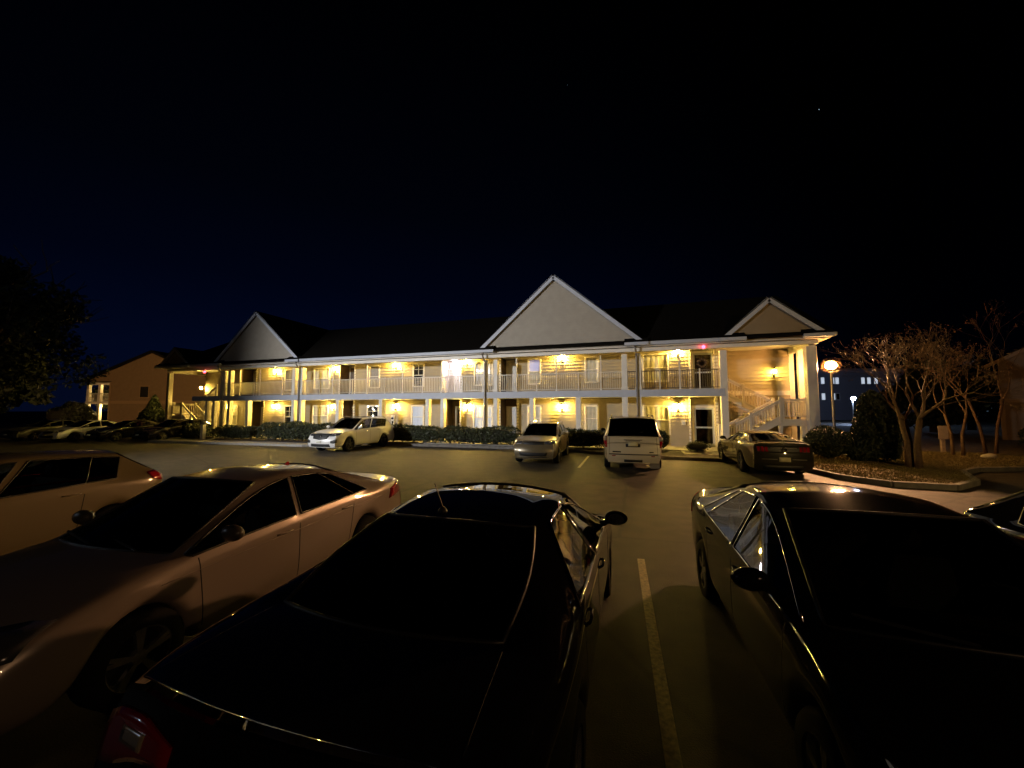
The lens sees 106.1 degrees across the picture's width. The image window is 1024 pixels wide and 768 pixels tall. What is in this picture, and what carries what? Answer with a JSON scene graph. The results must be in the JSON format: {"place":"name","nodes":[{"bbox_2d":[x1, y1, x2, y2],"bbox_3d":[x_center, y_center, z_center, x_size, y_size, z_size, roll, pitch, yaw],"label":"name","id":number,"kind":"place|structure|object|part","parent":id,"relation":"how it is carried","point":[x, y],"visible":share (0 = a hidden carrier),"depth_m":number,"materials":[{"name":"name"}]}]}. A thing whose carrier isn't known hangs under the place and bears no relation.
{"place":"outdoors","nodes":[
{"label":"outdoors","id":0,"kind":"place"},
{"bbox_2d":[148,439,308,446],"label":"pavement","id":1,"kind":"structure","parent":0,"point":[230,442],"depth_m":24.10,"materials":[{"name":"concrete"}]},
{"bbox_2d":[0,411,1023,767],"bbox_3d":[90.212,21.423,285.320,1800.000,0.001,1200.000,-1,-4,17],"label":"ground","id":2,"kind":"structure","parent":0,"point":[726,709],"depth_m":4.50,"materials":[{"name":"grey asphalt"}]},
{"bbox_2d":[0,399,23,413],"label":"leafy tree","id":3,"kind":"object","parent":2,"relation":"on","point":[20,403],"visible":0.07,"depth_m":38.93,"materials":[{"name":"green plant"}]},
{"bbox_2d":[0,362,60,410],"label":"leafy tree","id":4,"kind":"object","parent":2,"relation":"on","point":[33,394],"visible":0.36,"depth_m":37.64,"materials":[{"name":"green plant"}]},
{"bbox_2d":[0,420,77,440],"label":"parked car","id":5,"kind":"object","parent":2,"relation":"on","point":[31,432],"visible":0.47,"depth_m":27.13,"materials":[{"name":"grey paint"}]},
{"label":"side window","id":6,"kind":"part","parent":5,"relation":"part of","materials":[{"name":"black glass"}]},
{"bbox_2d":[0,240,108,389],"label":"leafy tree","id":7,"kind":"object","parent":2,"relation":"on","point":[30,321],"visible":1,"depth_m":20.94,"materials":[{"name":"green plant"}]},
{"bbox_2d":[46,401,96,420],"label":"round shrub","id":8,"kind":"object","parent":2,"relation":"on","point":[74,411],"visible":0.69,"depth_m":40.45,"materials":[{"name":"green plant"}]},
{"bbox_2d":[38,420,116,440],"bbox_3d":[-30.571,3.322,27.910,2.189,1.432,4.891,-1,-4,9],"label":"parked car","id":9,"kind":"object","parent":2,"relation":"on","point":[75,431],"visible":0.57,"depth_m":26.52,"materials":[{"name":"grey paint"}]},
{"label":"side window","id":10,"kind":"part","parent":9,"relation":"part of","materials":[{"name":"black glass"}]},
{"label":"side window","id":11,"kind":"part","parent":9,"relation":"part of","materials":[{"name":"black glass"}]},
{"bbox_2d":[0,449,161,554],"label":"parked car","id":12,"kind":"object","parent":2,"relation":"on","point":[45,496],"visible":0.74,"depth_m":5.50,"materials":[{"name":"gold metal"}]},
{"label":"side window","id":13,"kind":"part","parent":12,"relation":"part of","materials":[{"name":"glass"}]},
{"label":"side window","id":14,"kind":"part","parent":12,"relation":"part of","materials":[{"name":"black glass"}]},
{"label":"side window","id":15,"kind":"part","parent":12,"relation":"part of","materials":[{"name":"black glass"}]},
{"bbox_2d":[85,368,108,410],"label":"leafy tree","id":16,"kind":"object","parent":2,"relation":"on","point":[104,406],"visible":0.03,"depth_m":46.50,"materials":[{"name":"green plant"}]},
{"bbox_2d":[83,420,158,440],"bbox_3d":[-27.697,3.332,28.052,2.189,1.432,4.891,-1,-4,13],"label":"parked car","id":17,"kind":"object","parent":2,"relation":"on","point":[117,431],"visible":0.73,"depth_m":26.78,"materials":[{"name":"black paint"}]},
{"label":"side window","id":18,"kind":"part","parent":17,"relation":"part of","materials":[{"name":"black glass"}]},
{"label":"side window","id":19,"kind":"part","parent":17,"relation":"part of","materials":[{"name":"black glass"}]},
{"bbox_2d":[78,350,205,421],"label":"apartment building","id":20,"kind":"structure","parent":2,"relation":"on","point":[136,383],"depth_m":43.69,"materials":[{"name":"brown"}]},
{"bbox_2d":[139,386,149,397],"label":"window","id":21,"kind":"structure","parent":20,"relation":"in","point":[144,392],"depth_m":43.56,"materials":[{"name":"brown glass"}]},
{"bbox_2d":[136,394,164,419],"bbox_3d":[-31.401,2.690,33.860,2.529,3.599,2.453,-1,-4,17],"label":"conical shrub","id":22,"kind":"object","parent":2,"relation":"on","point":[152,408],"visible":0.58,"depth_m":33.39,"materials":[{"name":"green plant"}]},
{"bbox_2d":[150,415,171,422],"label":"round shrub","id":23,"kind":"object","parent":2,"relation":"on","point":[160,419],"visible":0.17,"depth_m":31.82,"materials":[{"name":"green plant"}]},
{"bbox_2d":[131,419,211,440],"bbox_3d":[-24.631,3.307,28.135,2.218,1.492,4.631,-1,-4,15],"label":"parked car","id":24,"kind":"object","parent":2,"relation":"on","point":[166,429],"visible":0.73,"depth_m":27.07,"materials":[{"name":"black paint"}]},
{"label":"side window","id":25,"kind":"part","parent":24,"relation":"part of","materials":[{"name":"black glass"}]},
{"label":"side window","id":26,"kind":"part","parent":24,"relation":"part of","materials":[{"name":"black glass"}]},
{"bbox_2d":[174,422,213,437],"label":"hedge","id":27,"kind":"object","parent":2,"relation":"on","point":[193,430],"visible":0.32,"depth_m":27.84,"materials":[{"name":"green plant"}]},
{"bbox_2d":[0,461,400,735],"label":"parked car","id":28,"kind":"object","parent":2,"relation":"on","point":[101,613],"visible":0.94,"depth_m":3.25,"materials":[{"name":"silver metal"}]},
{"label":"side window","id":29,"kind":"part","parent":28,"relation":"part of","materials":[{"name":"black glass"}]},
{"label":"side window","id":30,"kind":"part","parent":28,"relation":"part of","materials":[{"name":"black glass"}]},
{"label":"side window","id":31,"kind":"part","parent":28,"relation":"part of","materials":[{"name":"black glass"}]},
{"bbox_2d":[308,416,393,451],"bbox_3d":[-8.873,2.725,21.775,2.352,1.796,5.273,-1,-4,17],"label":"parked car","id":32,"kind":"object","parent":2,"relation":"on","point":[347,434],"visible":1,"depth_m":20.81,"materials":[{"name":"white paint"}]},
{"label":"side window","id":33,"kind":"part","parent":32,"relation":"part of","materials":[{"name":"black glass"}]},
{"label":"side window","id":34,"kind":"part","parent":32,"relation":"part of","materials":[{"name":"black glass"}]},
{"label":"side window","id":35,"kind":"part","parent":32,"relation":"part of","materials":[{"name":"black glass"}]},
{"bbox_2d":[93,482,627,767],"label":"parked car","id":36,"kind":"object","parent":2,"relation":"on","point":[451,626],"visible":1,"depth_m":1.70,"materials":[{"name":"black paint"}]},
{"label":"rear window","id":37,"kind":"part","parent":36,"relation":"part of","materials":[{"name":"black glass"}]},
{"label":"side window","id":38,"kind":"part","parent":36,"relation":"part of","materials":[{"name":"black glass"}]},
{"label":"side window","id":39,"kind":"part","parent":36,"relation":"part of","materials":[{"name":"black glass"}]},
{"bbox_2d":[204,437,718,457],"bbox_3d":[-5.596,3.608,21.965,35.000,0.160,3.100,-1,-4,17],"label":"planting bed","id":40,"kind":"object","parent":2,"relation":"on","point":[671,453],"visible":0.29,"depth_m":22.82,"materials":[{"name":"brown soil"}]},
{"bbox_2d":[200,421,206,438],"bbox_3d":[-21.568,3.219,26.881,0.420,1.300,0.420,-1,-4,17],"label":"utility post","id":41,"kind":"object","parent":40,"relation":"on","point":[203,429],"visible":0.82,"depth_m":26.79,"materials":[{"name":"grey"}]},
{"bbox_2d":[211,424,258,439],"bbox_3d":[-19.296,3.368,26.978,3.582,1.074,1.373,-1,-4,17],"label":"hedge","id":42,"kind":"object","parent":40,"relation":"on","point":[233,431],"visible":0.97,"depth_m":26.56,"materials":[{"name":"green plant"}]},
{"bbox_2d":[255,420,333,440],"bbox_3d":[-14.235,3.099,25.524,6.090,1.415,1.358,-1,-4,17],"label":"hedge","id":43,"kind":"object","parent":40,"relation":"on","point":[293,430],"visible":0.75,"depth_m":25.23,"materials":[{"name":"green plant"}]},
{"bbox_2d":[391,423,441,442],"bbox_3d":[-6.812,3.081,24.131,5.468,1.262,1.155,-1,-4,17],"label":"hedge","id":44,"kind":"object","parent":40,"relation":"on","point":[404,432],"visible":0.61,"depth_m":23.53,"materials":[{"name":"green plant"}]},
{"bbox_2d":[566,427,604,448],"bbox_3d":[3.419,2.861,20.454,3.586,1.206,1.214,-1,-4,17],"label":"hedge","id":45,"kind":"object","parent":40,"relation":"on","point":[579,437],"visible":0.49,"depth_m":20.04,"materials":[{"name":"green plant"}]},
{"bbox_2d":[659,429,669,450],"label":"round shrub","id":46,"kind":"object","parent":40,"relation":"on","point":[664,435],"visible":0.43,"depth_m":19.15,"materials":[{"name":"green plant"}]},
{"bbox_2d":[686,439,711,451],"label":"round shrub","id":47,"kind":"object","parent":40,"relation":"on","point":[697,446],"visible":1,"depth_m":18.46,"materials":[{"name":"green plant"}]},
{"bbox_2d":[188,439,737,462],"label":"kerb","id":48,"kind":"structure","parent":2,"relation":"on","point":[584,451],"depth_m":21.31,"materials":[{"name":"concrete"}]},
{"bbox_2d":[154,274,837,452],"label":"apartment building","id":49,"kind":"structure","parent":2,"relation":"on","point":[625,361],"depth_m":23.22,"materials":[{"name":"plastic"}]},
{"bbox_2d":[232,405,237,424],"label":"window","id":50,"kind":"structure","parent":49,"relation":"in","point":[235,407],"depth_m":31.44,"materials":[{"name":"yellow glass"}]},
{"bbox_2d":[253,371,255,387],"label":"door","id":51,"kind":"structure","parent":49,"relation":"in","point":[254,384],"depth_m":32.22,"materials":[{"name":"brown wood"}]},
{"bbox_2d":[260,407,262,426],"bbox_3d":[-20.220,3.010,31.585,1.080,2.250,0.145,-1,-4,17],"label":"door","id":52,"kind":"structure","parent":49,"relation":"in","point":[261,420],"depth_m":31.73,"materials":[{"name":"brown metal"}]},
{"bbox_2d":[284,405,290,422],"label":"window","id":53,"kind":"structure","parent":49,"relation":"in","point":[287,408],"depth_m":29.80,"materials":[{"name":"white glass"}]},
{"bbox_2d":[284,369,292,390],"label":"window","id":54,"kind":"structure","parent":49,"relation":"in","point":[288,372],"depth_m":30.02,"materials":[{"name":"beige glass"}]},
{"bbox_2d":[312,405,328,423],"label":"window","id":55,"kind":"structure","parent":49,"relation":"in","point":[320,414],"depth_m":28.87,"materials":[{"name":"beige glass"}]},
{"bbox_2d":[313,367,329,388],"bbox_3d":[-14.348,-0.418,29.017,1.540,1.631,0.120,-1,-4,17],"label":"window","id":56,"kind":"structure","parent":49,"relation":"in","point":[318,373],"depth_m":29.05,"materials":[{"name":"beige glass"}]},
{"bbox_2d":[349,367,353,393],"bbox_3d":[-11.861,-0.211,29.160,1.160,2.250,0.145,-1,-4,17],"label":"door","id":57,"kind":"structure","parent":49,"relation":"in","point":[351,369],"depth_m":29.28,"materials":[{"name":"brown wood"}]},
{"bbox_2d":[366,405,378,415],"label":"window","id":58,"kind":"structure","parent":49,"relation":"in","point":[369,411],"depth_m":27.49,"materials":[{"name":"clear glass"}]},
{"bbox_2d":[368,365,379,387],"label":"window","id":59,"kind":"structure","parent":49,"relation":"in","point":[374,370],"depth_m":27.65,"materials":[{"name":"grey glass"}]},
{"bbox_2d":[391,415,394,423],"bbox_3d":[-8.309,2.510,26.811,0.260,0.680,0.190,-1,-4,17],"label":"meter box","id":60,"kind":"object","parent":49,"relation":"attached to","point":[392,419],"visible":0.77,"depth_m":26.79,"materials":[{"name":"white metal"}]},
{"bbox_2d":[411,405,423,425],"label":"window","id":61,"kind":"structure","parent":49,"relation":"in","point":[417,411],"depth_m":26.39,"materials":[{"name":"white glass"}]},
{"bbox_2d":[412,363,424,386],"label":"window","id":62,"kind":"structure","parent":49,"relation":"in","point":[418,369],"depth_m":26.55,"materials":[{"name":"clear glass"}]},
{"bbox_2d":[454,362,460,391],"bbox_3d":[-3.534,-0.388,26.541,0.960,2.250,0.145,-1,-4,17],"label":"door","id":63,"kind":"structure","parent":49,"relation":"in","point":[457,366],"depth_m":26.63,"materials":[{"name":"grey"}]},
{"bbox_2d":[455,406,459,425],"bbox_3d":[-3.447,2.654,26.308,0.960,2.250,0.145,-1,-4,17],"label":"door","id":64,"kind":"structure","parent":49,"relation":"in","point":[457,408],"depth_m":26.42,"materials":[{"name":"white glass"}]},
{"bbox_2d":[473,405,492,428],"bbox_3d":[-1.876,2.150,24.903,1.396,1.556,0.120,-1,-4,17],"label":"window","id":65,"kind":"structure","parent":49,"relation":"in","point":[477,409],"depth_m":24.99,"materials":[{"name":"white glass"}]},
{"bbox_2d":[474,361,492,385],"bbox_3d":[-1.857,-0.688,25.088,1.336,1.612,0.120,-1,-4,17],"label":"window","id":66,"kind":"structure","parent":49,"relation":"in","point":[478,365],"depth_m":25.17,"materials":[{"name":"white glass"}]},
{"bbox_2d":[506,360,515,391],"bbox_3d":[0.034,-0.463,25.419,0.880,2.250,0.145,-1,-4,17],"label":"door","id":67,"kind":"structure","parent":49,"relation":"in","point":[510,369],"depth_m":25.45,"materials":[{"name":"grey"}]},
{"bbox_2d":[506,406,516,430],"bbox_3d":[0.051,2.579,25.208,0.880,2.250,0.145,-1,-4,17],"label":"door","id":68,"kind":"structure","parent":49,"relation":"in","point":[511,411],"depth_m":25.27,"materials":[{"name":"brown"}]},
{"bbox_2d":[527,358,540,384],"bbox_3d":[1.397,-0.775,24.066,0.878,1.651,0.120,-1,-4,17],"label":"window","id":69,"kind":"structure","parent":49,"relation":"in","point":[533,365],"depth_m":24.09,"materials":[{"name":"white glass"}]},
{"bbox_2d":[527,405,540,425],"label":"window","id":70,"kind":"structure","parent":49,"relation":"in","point":[537,407],"depth_m":23.87,"materials":[{"name":"beige glass"}]},
{"bbox_2d":[584,356,598,382],"bbox_3d":[4.775,-0.856,23.004,0.864,1.632,0.120,-1,-4,17],"label":"window","id":71,"kind":"structure","parent":49,"relation":"in","point":[591,363],"depth_m":23.02,"materials":[{"name":"grey glass"}]},
{"bbox_2d":[584,405,598,431],"bbox_3d":[4.736,2.044,22.820,0.858,1.577,0.120,-1,-4,17],"label":"window","id":72,"kind":"structure","parent":49,"relation":"in","point":[591,412],"depth_m":22.85,"materials":[{"name":"white glass"}]},
{"bbox_2d":[641,353,668,382],"bbox_3d":[8.158,-0.919,21.939,1.458,1.650,0.120,-1,-4,17],"label":"window","id":73,"kind":"structure","parent":49,"relation":"in","point":[656,361],"depth_m":21.97,"materials":[{"name":"beige glass"}]},
{"bbox_2d":[642,405,670,434],"bbox_3d":[8.140,2.043,21.744,1.499,1.694,0.120,-1,-4,17],"label":"window","id":74,"kind":"structure","parent":49,"relation":"in","point":[661,413],"depth_m":21.71,"materials":[{"name":"yellow glass"}]},
{"bbox_2d":[690,350,713,388],"bbox_3d":[10.632,-0.732,21.446,1.240,2.250,0.145,-1,-4,17],"label":"door","id":75,"kind":"structure","parent":49,"relation":"in","point":[695,355],"depth_m":21.46,"materials":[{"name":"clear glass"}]},
{"bbox_2d":[696,358,708,367],"bbox_3d":[10.597,-1.170,21.442,0.641,0.612,0.160,-1,-4,17],"label":"wreath","id":76,"kind":"object","parent":49,"relation":"attached to","point":[703,360],"visible":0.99,"depth_m":21.42,"materials":[{"name":"green plant"}]},
{"bbox_2d":[691,405,716,446],"bbox_3d":[10.608,2.312,21.249,1.240,2.250,0.145,-1,-4,17],"label":"door","id":77,"kind":"structure","parent":49,"relation":"in","point":[703,421],"depth_m":21.26,"materials":[{"name":"clear glass"}]},
{"bbox_2d":[772,367,776,376],"bbox_3d":[14.360,-0.662,21.074,0.250,0.560,0.295,-1,-4,17],"label":"wall lantern","id":78,"kind":"object","parent":49,"relation":"attached to","point":[774,369],"depth_m":21.04,"materials":[{"name":"glass"}]},
{"bbox_2d":[173,434,846,454],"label":"porch walk","id":79,"kind":"structure","parent":2,"relation":"on","point":[679,448],"depth_m":22.37,"materials":[{"name":"concrete"}]},
{"bbox_2d":[440,425,521,444],"bbox_3d":[-1.908,2.979,22.582,4.970,1.257,1.120,-1,-4,17],"label":"hedge","id":80,"kind":"object","parent":79,"relation":"on","point":[469,434],"visible":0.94,"depth_m":22.27,"materials":[{"name":"green plant"}]},
{"bbox_2d":[514,421,568,462],"bbox_3d":[1.425,2.499,17.225,2.218,1.634,4.718,-1,-4,15],"label":"parked car","id":81,"kind":"object","parent":2,"relation":"on","point":[542,440],"visible":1,"depth_m":15.59,"materials":[{"name":"silver paint"}]},
{"bbox_2d":[577,456,682,767],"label":"road marking","id":82,"kind":"object","parent":2,"relation":"on","point":[672,755],"visible":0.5,"depth_m":3.03,"materials":[{"name":"yellow paint"}]},
{"bbox_2d":[600,414,662,468],"bbox_3d":[4.810,2.223,15.675,2.419,1.977,5.292,-1,-4,15],"label":"parked car","id":83,"kind":"object","parent":2,"relation":"on","point":[632,439],"visible":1,"depth_m":13.27,"materials":[{"name":"beige paint"}]},
{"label":"rear window","id":84,"kind":"part","parent":83,"relation":"part of","materials":[{"name":"black glass"}]},
{"bbox_2d":[717,430,813,473],"bbox_3d":[9.255,2.438,14.525,2.294,1.392,5.055,-1,-4,15],"label":"parked car","id":85,"kind":"object","parent":2,"relation":"on","point":[763,450],"visible":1,"depth_m":12.42,"materials":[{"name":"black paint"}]},
{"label":"side window","id":86,"kind":"part","parent":85,"relation":"part of","materials":[{"name":"black glass"}]},
{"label":"rear window","id":87,"kind":"part","parent":85,"relation":"part of","materials":[{"name":"black glass"}]},
{"bbox_2d":[825,359,836,426],"bbox_3d":[15.218,1.036,18.241,0.840,4.690,0.840,-1,-4,17],"label":"street lamp","id":88,"kind":"object","parent":2,"relation":"on","point":[830,364],"visible":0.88,"depth_m":18.24,"materials":[{"name":"silver metal"}]},
{"bbox_2d":[851,397,855,417],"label":"street lamp","id":89,"kind":"object","parent":2,"relation":"on","point":[853,398],"visible":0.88,"depth_m":61.79,"materials":[{"name":"silver metal"}]},
{"bbox_2d":[794,369,913,419],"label":"distant building","id":90,"kind":"structure","parent":2,"relation":"on","point":[845,390],"depth_m":82.31,"materials":[{"name":"blue"}]},
{"bbox_2d":[820,377,824,383],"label":"window","id":91,"kind":"structure","parent":90,"relation":"in","point":[822,380],"depth_m":82.36,"materials":[{"name":"white glass"}]},
{"bbox_2d":[821,393,825,399],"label":"window","id":92,"kind":"structure","parent":90,"relation":"in","point":[823,397],"depth_m":82.12,"materials":[{"name":"white glass"}]},
{"bbox_2d":[691,481,1023,767],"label":"parked car","id":93,"kind":"object","parent":2,"relation":"on","point":[878,629],"visible":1,"depth_m":2.16,"materials":[{"name":"black paint"}]},
{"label":"side window","id":94,"kind":"part","parent":93,"relation":"part of","materials":[{"name":"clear glass"}]},
{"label":"side window","id":95,"kind":"part","parent":93,"relation":"part of","materials":[{"name":"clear glass"}]},
{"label":"side window","id":96,"kind":"part","parent":93,"relation":"part of","materials":[{"name":"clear glass"}]},
{"bbox_2d":[806,466,1023,490],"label":"kerb","id":97,"kind":"structure","parent":2,"relation":"on","point":[967,484],"depth_m":11.15,"materials":[{"name":"concrete"}]},
{"bbox_2d":[963,490,1023,545],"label":"parked car","id":98,"kind":"object","parent":2,"relation":"on","point":[1005,514],"visible":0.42,"depth_m":3.84,"materials":[{"name":"black paint"}]},
{"bbox_2d":[982,346,1023,439],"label":"apartment building","id":99,"kind":"structure","parent":2,"relation":"on","point":[1012,422],"depth_m":26.14,"materials":[{"name":"brown"}]},
{"bbox_2d":[0,0,1023,410],"label":"sky","id":100,"kind":"structure","parent":0,"point":[201,166],"materials":[{"name":"black"}]},
{"bbox_2d":[681,451,718,455],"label":"path","id":101,"kind":"structure","parent":0,"point":[701,453],"depth_m":17.88,"materials":[{"name":"concrete"}]},
{"bbox_2d":[797,426,1023,483],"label":"lawn","id":102,"kind":"structure","parent":0,"point":[930,441],"depth_m":23.38,"materials":[{"name":"green plant"}]},
{"bbox_2d":[802,424,854,458],"bbox_3d":[13.050,2.403,15.954,1.764,1.518,1.721,-1,-4,17],"label":"round shrub","id":103,"kind":"object","parent":102,"relation":"on","point":[828,441],"visible":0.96,"depth_m":15.53,"materials":[{"name":"green plant"}]},
{"bbox_2d":[845,445,875,460],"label":"round shrub","id":104,"kind":"object","parent":102,"relation":"on","point":[859,454],"visible":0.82,"depth_m":15.06,"materials":[{"name":"green plant"}]},
{"bbox_2d":[847,389,903,461],"bbox_3d":[14.370,1.659,15.333,1.674,2.919,1.700,-1,-4,17],"label":"conical shrub","id":105,"kind":"object","parent":102,"relation":"on","point":[874,427],"visible":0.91,"depth_m":14.88,"materials":[{"name":"green plant"}]},
{"bbox_2d":[813,451,1023,483],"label":"mulch bed","id":106,"kind":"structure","parent":102,"relation":"on","point":[929,456],"depth_m":13.86,"materials":[{"name":"brown soil"}]},
{"bbox_2d":[865,299,1023,453],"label":"bare tree","id":107,"kind":"object","parent":106,"relation":"on","point":[996,445],"visible":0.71,"depth_m":17.81,"materials":[{"name":"brown plant"}]},
{"bbox_2d":[818,322,1023,468],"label":"bare tree","id":108,"kind":"object","parent":102,"relation":"on","point":[912,459],"visible":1,"depth_m":13.65,"materials":[{"name":"brown plant"}]},
{"bbox_2d":[875,345,997,431],"bbox_3d":[39.285,0.350,35.514,7.987,8.610,8.532,3,-5,-40],"label":"bare tree","id":109,"kind":"object","parent":102,"relation":"on","point":[933,419],"visible":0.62,"depth_m":34.40,"materials":[{"name":"brown plant"}]},
{"bbox_2d":[937,426,948,451],"bbox_3d":[20.852,2.707,18.639,0.380,1.370,0.160,-1,-4,17],"label":"sign post","id":110,"kind":"object","parent":102,"relation":"on","point":[943,434],"visible":0.78,"depth_m":18.59,"materials":[{"name":"brown wood"}]},
{"bbox_2d":[909,342,1005,429],"bbox_3d":[47.158,0.257,39.691,9.700,9.359,8.937,-1,-4,17],"label":"tree","id":111,"kind":"object","parent":102,"relation":"on","point":[991,410],"visible":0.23,"depth_m":38.24,"materials":[{"name":"brown plant"}]},
{"bbox_2d":[909,343,1017,455],"bbox_3d":[20.173,0.675,17.905,3.844,5.267,2.790,-1,-4,17],"label":"bare tree","id":112,"kind":"object","parent":102,"relation":"on","point":[952,447],"visible":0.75,"depth_m":17.41,"materials":[{"name":"brown plant"}]},
{"bbox_2d":[980,453,997,458],"bbox_3d":[20.038,3.044,16.162,0.508,0.264,0.360,-1,-4,17],"label":"rock","id":113,"kind":"object","parent":102,"relation":"on","point":[991,455],"visible":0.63,"depth_m":16.08,"materials":[{"name":"stone"}]},
{"bbox_2d":[1017,428,1023,445],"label":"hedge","id":114,"kind":"object","parent":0,"point":[1021,433],"visible":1,"depth_m":20.86,"materials":[{"name":"green plant"}]}
]}

